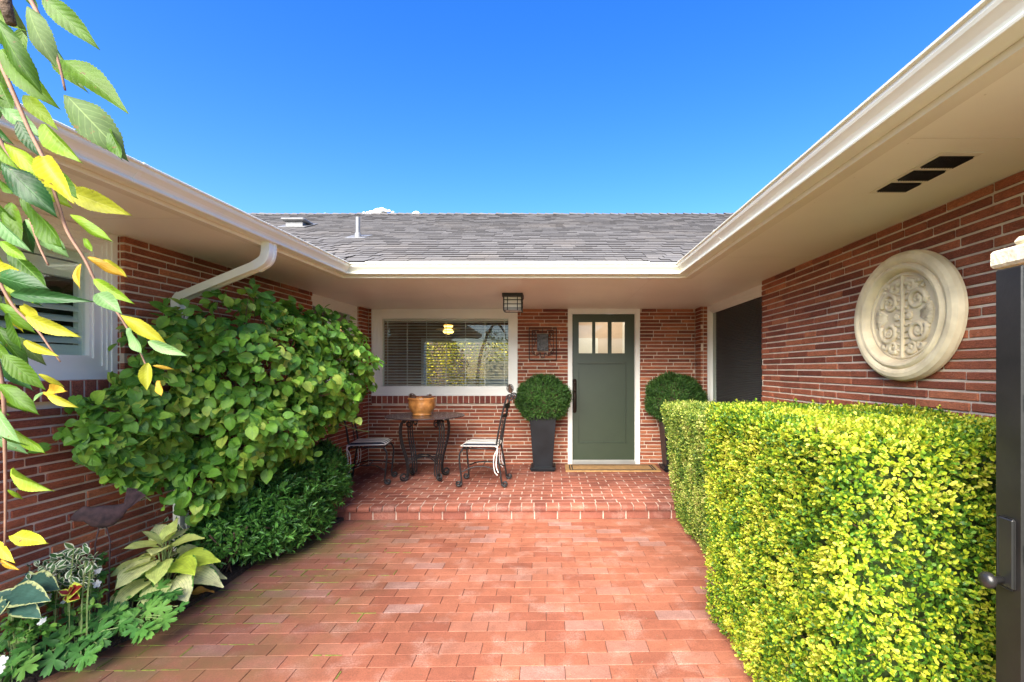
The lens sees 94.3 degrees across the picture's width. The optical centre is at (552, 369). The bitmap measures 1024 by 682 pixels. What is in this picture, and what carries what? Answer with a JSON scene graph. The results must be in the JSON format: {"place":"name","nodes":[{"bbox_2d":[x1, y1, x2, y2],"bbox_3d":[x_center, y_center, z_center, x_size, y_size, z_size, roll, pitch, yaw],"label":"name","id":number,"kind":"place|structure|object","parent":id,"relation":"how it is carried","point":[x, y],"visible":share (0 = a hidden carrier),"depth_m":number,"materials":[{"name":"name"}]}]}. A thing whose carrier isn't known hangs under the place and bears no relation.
{"place":"outdoors","nodes":[
{"label":"outdoors","id":0,"kind":"place"},
{"bbox_2d":[1,517,343,681],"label":"flower bed","id":1,"kind":"object","parent":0,"point":[238,570],"visible":0.14,"depth_m":2.86,"materials":[{"name":"soil"}]},
{"bbox_2d":[0,570,59,654],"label":"hosta","id":2,"kind":"object","parent":1,"relation":"on","point":[25,598],"visible":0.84,"depth_m":2.24,"materials":[{"name":"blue plant"}]},
{"bbox_2d":[0,614,60,681],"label":"geranium","id":3,"kind":"object","parent":1,"relation":"on","point":[16,663],"visible":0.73,"depth_m":2.20,"materials":[{"name":"green plant"}]},
{"bbox_2d":[0,615,61,673],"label":"busy lizzie","id":4,"kind":"object","parent":1,"relation":"on","point":[22,623],"visible":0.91,"depth_m":2.25,"materials":[{"name":"green plant"}]},
{"bbox_2d":[59,582,81,615],"bbox_3d":[-2.388,1.150,2.345,0.115,0.175,0.046,0,0,17],"label":"coleus","id":5,"kind":"object","parent":1,"relation":"in","point":[71,594],"visible":1,"depth_m":2.35,"materials":[{"name":"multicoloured plant"}]},
{"bbox_2d":[44,568,109,636],"bbox_3d":[-2.504,1.249,2.474,0.413,0.375,0.261,0,0,0],"label":"busy lizzie","id":6,"kind":"object","parent":1,"relation":"on","point":[93,597],"visible":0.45,"depth_m":2.44,"materials":[{"name":"green plant"}]},
{"bbox_2d":[34,604,128,678],"bbox_3d":[-2.329,1.329,2.346,0.385,0.155,0.414,0,0,-14],"label":"geranium","id":7,"kind":"object","parent":1,"relation":"on","point":[90,645],"visible":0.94,"depth_m":2.31,"materials":[{"name":"green plant"}]},
{"bbox_2d":[77,552,115,619],"bbox_3d":[-2.563,1.217,2.661,0.258,0.378,0.112,0,0,8],"label":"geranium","id":8,"kind":"object","parent":1,"relation":"on","point":[102,561],"visible":0.29,"depth_m":2.64,"materials":[{"name":"green plant"}]},
{"bbox_2d":[26,516,182,647],"bbox_3d":[-2.496,1.140,2.712,0.400,0.554,0.757,0,0,0],"label":"periwinkle","id":9,"kind":"object","parent":1,"relation":"on","point":[64,565],"visible":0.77,"depth_m":2.42,"materials":[{"name":"green plant"}]},
{"bbox_2d":[70,488,145,615],"bbox_3d":[-2.451,1.054,2.622,0.054,0.765,0.309,0,0,42],"label":"bird ornament","id":10,"kind":"object","parent":1,"relation":"on","point":[103,516],"visible":0.94,"depth_m":2.60,"materials":[{"name":"brown metal"}]},
{"bbox_2d":[98,575,189,644],"bbox_3d":[-2.212,1.300,2.555,0.578,0.212,0.348,0,0,19],"label":"geranium","id":11,"kind":"object","parent":1,"relation":"on","point":[129,621],"visible":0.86,"depth_m":2.51,"materials":[{"name":"green plant"}]},
{"bbox_2d":[105,518,226,606],"bbox_3d":[-2.305,1.172,2.831,0.597,0.492,0.604,0,0,0],"label":"hosta","id":12,"kind":"object","parent":1,"relation":"on","point":[192,564],"visible":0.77,"depth_m":2.77,"materials":[{"name":"green plant"}]},
{"bbox_2d":[191,586,213,594],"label":"dead leaf","id":13,"kind":"object","parent":1,"relation":"on","point":[198,590],"visible":0.92,"depth_m":2.88,"materials":[{"name":"brown plant"}]},
{"bbox_2d":[27,278,383,565],"bbox_3d":[-2.110,0.409,3.597,0.877,2.109,2.625,0,0,10],"label":"climbing shrub","id":14,"kind":"object","parent":1,"relation":"on","point":[303,403],"visible":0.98,"depth_m":3.10,"materials":[{"name":"green plant"}]},
{"bbox_2d":[172,492,311,574],"bbox_3d":[-2.224,1.152,3.477,0.649,0.618,1.058,0,0,29],"label":"evergreen shrub","id":15,"kind":"object","parent":1,"relation":"on","point":[205,526],"visible":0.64,"depth_m":3.27,"materials":[{"name":"green plant"}]},
{"bbox_2d":[205,438,354,554],"bbox_3d":[-2.206,1.021,3.989,0.808,0.880,1.524,0,0,0],"label":"evergreen shrub","id":16,"kind":"object","parent":1,"relation":"on","point":[320,484],"visible":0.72,"depth_m":3.81,"materials":[{"name":"green plant"}]},
{"bbox_2d":[362,208,393,212],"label":"cloud","id":17,"kind":"structure","parent":0,"point":[379,210],"depth_m":1488.22,"materials":[{"name":"white"}]},
{"bbox_2d":[39,518,759,681],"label":"patio","id":18,"kind":"structure","parent":0,"point":[535,600],"depth_m":2.78,"materials":[{"name":"brick"},{"name":"red brick"}]},
{"bbox_2d":[0,0,186,569],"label":"weeping cherry","id":19,"kind":"object","parent":18,"relation":"on","point":[41,180],"visible":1,"depth_m":1.03,"materials":[{"name":"green plant"}]},
{"bbox_2d":[332,464,682,519],"bbox_3d":[-0.300,1.381,5.682,5.200,0.149,2.437,0,0,0],"label":"porch","id":20,"kind":"object","parent":18,"relation":"on","point":[424,493],"visible":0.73,"depth_m":4.91,"materials":[{"name":"brick"}]},
{"bbox_2d":[342,406,396,484],"bbox_3d":[-2.171,0.791,5.492,0.645,1.031,0.441,0,0,-8],"label":"patio chair","id":21,"kind":"object","parent":20,"relation":"on","point":[368,442],"visible":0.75,"depth_m":5.36,"materials":[{"name":"metal"}]},
{"bbox_2d":[384,412,464,481],"bbox_3d":[-1.526,0.930,5.680,0.932,0.761,0.932,0,0,0],"label":"patio table","id":22,"kind":"object","parent":20,"relation":"on","point":[438,417],"visible":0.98,"depth_m":5.54,"materials":[{"name":"metal"}]},
{"bbox_2d":[408,397,435,415],"bbox_3d":[-1.561,0.444,5.660,0.333,0.210,0.333,0,0,0],"label":"bowl","id":23,"kind":"object","parent":22,"relation":"on","point":[420,406],"visible":0.98,"depth_m":5.54,"materials":[{"name":"orange ceramic"}]},
{"bbox_2d":[455,392,516,486],"bbox_3d":[-0.749,0.791,5.429,0.645,1.031,0.441,0,0,2],"label":"patio chair","id":24,"kind":"object","parent":20,"relation":"on","point":[480,443],"visible":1,"depth_m":5.27,"materials":[{"name":"metal"}]},
{"bbox_2d":[506,384,513,392],"bbox_3d":[-0.507,0.233,5.620,0.093,0.113,0.093,0,0,0],"label":"pine cone","id":25,"kind":"object","parent":24,"relation":"on","point":[509,389],"visible":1,"depth_m":5.61,"materials":[{"name":"plant"}]},
{"bbox_2d":[513,373,573,471],"bbox_3d":[-0.127,0.676,6.183,0.802,1.262,0.810,0,0,0],"label":"planter","id":26,"kind":"object","parent":20,"relation":"on","point":[542,401],"visible":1,"depth_m":6.02,"materials":[{"name":"green plant"}]},
{"bbox_2d":[565,464,660,471],"bbox_3d":[0.772,1.298,6.225,1.215,0.019,0.410,0,0,0],"label":"doormat","id":27,"kind":"object","parent":20,"relation":"on","point":[611,468],"visible":1,"depth_m":6.15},
{"bbox_2d":[643,371,708,471],"bbox_3d":[1.584,0.661,6.146,0.831,1.293,0.834,0,0,0],"label":"planter","id":28,"kind":"object","parent":20,"relation":"on","point":[669,386],"visible":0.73,"depth_m":5.98,"materials":[{"name":"green plant"}]},
{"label":"hedge bed","id":29,"kind":"structure","parent":18,"relation":"on","visible":0},
{"bbox_2d":[659,399,775,570],"bbox_3d":[1.449,0.865,3.623,0.960,1.223,1.820,0,0,0],"label":"hedge","id":30,"kind":"object","parent":29,"relation":"on","point":[690,512],"visible":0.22,"depth_m":3.81,"materials":[{"name":"green plant"}]},
{"bbox_2d":[700,397,995,681],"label":"hedge","id":31,"kind":"object","parent":29,"relation":"on","point":[858,542],"visible":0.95,"depth_m":1.57,"materials":[{"name":"green plant"}]},
{"bbox_2d":[0,0,980,213],"label":"sky","id":32,"kind":"structure","parent":0,"point":[255,106],"materials":[{"name":"blue"}]},
{"bbox_2d":[990,235,1023,268],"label":"gate pillar","id":33,"kind":"structure","parent":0,"point":[1012,256],"depth_m":1.30,"materials":[{"name":"stone"}]},
{"bbox_2d":[977,265,1023,681],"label":"garden gate","id":34,"kind":"structure","parent":33,"relation":"attached to","point":[1007,581],"depth_m":1.21,"materials":[{"name":"black metal"}]},
{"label":"ground","id":35,"kind":"structure","parent":0,"visible":0},
{"bbox_2d":[427,343,507,385],"bbox_3d":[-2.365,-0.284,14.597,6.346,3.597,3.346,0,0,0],"label":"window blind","id":36,"kind":"object","parent":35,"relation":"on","point":[461,361],"visible":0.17,"depth_m":13.53,"materials":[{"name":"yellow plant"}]},
{"bbox_2d":[486,361,507,385],"bbox_3d":[-1.110,0.656,11.320,0.980,1.700,0.040,0,0,0],"label":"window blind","id":37,"kind":"object","parent":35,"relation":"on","point":[496,372],"visible":0.21,"depth_m":11.30,"materials":[{"name":"white plastic"}]},
{"bbox_2d":[0,0,1023,656],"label":"house","id":38,"kind":"structure","parent":35,"relation":"on","point":[756,296],"depth_m":3.29,"materials":[{"name":"brick"}]},
{"bbox_2d":[0,201,117,380],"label":"window","id":39,"kind":"structure","parent":38,"relation":"in","point":[86,356],"depth_m":2.78,"materials":[{"name":"white paint"}]},
{"bbox_2d":[312,293,357,402],"bbox_3d":[-2.876,-0.096,5.736,0.548,1.792,2.117,0,0,2],"label":"window","id":40,"kind":"structure","parent":38,"relation":"in","point":[341,307],"depth_m":5.80,"materials":[{"name":"white paint"}]},
{"bbox_2d":[371,309,517,395],"bbox_3d":[-1.482,-0.231,6.565,2.001,1.193,0.158,0,0,0],"label":"window","id":41,"kind":"structure","parent":38,"relation":"in","point":[378,316],"depth_m":6.52,"materials":[{"name":"white paint"}]},
{"bbox_2d":[436,323,459,332],"bbox_3d":[-1.675,-0.776,7.600,0.390,0.435,0.390,0,0,0],"label":"pendant lamp","id":42,"kind":"object","parent":38,"relation":"hanging from","point":[447,328],"visible":0.63,"depth_m":7.54,"materials":[{"name":"glass"}]},
{"bbox_2d":[502,293,523,312],"bbox_3d":[-0.438,-0.733,5.250,0.224,0.190,0.224,0,0,0],"label":"porch lantern","id":43,"kind":"object","parent":38,"relation":"attached to","point":[512,301],"visible":1,"depth_m":5.16,"materials":[{"name":"metal"}]},
{"bbox_2d":[529,328,556,359],"bbox_3d":[-0.136,-0.342,6.466,0.382,0.450,0.025,0,0,0],"label":"wall plaque","id":44,"kind":"object","parent":38,"relation":"attached to","point":[543,340],"depth_m":6.46,"materials":[{"name":"metal"}]},
{"bbox_2d":[568,309,639,463],"bbox_3d":[0.700,0.241,6.548,0.986,2.136,0.151,0,0,0],"label":"front door","id":45,"kind":"structure","parent":38,"relation":"in","point":[604,409],"depth_m":6.54,"materials":[{"name":"green paint"}]},
{"bbox_2d":[707,284,761,402],"bbox_3d":[2.106,0.129,5.345,0.132,1.912,1.826,0,0,0],"label":"window","id":46,"kind":"structure","parent":38,"relation":"in","point":[734,323],"depth_m":5.39,"materials":[{"name":"black glass"}]},
{"bbox_2d":[854,249,968,380],"bbox_3d":[1.917,-0.288,2.600,0.076,0.710,0.777,0,0,0],"label":"wall medallion","id":47,"kind":"object","parent":38,"relation":"attached to","point":[911,316],"depth_m":2.52,"materials":[{"name":"stone"}]}
]}

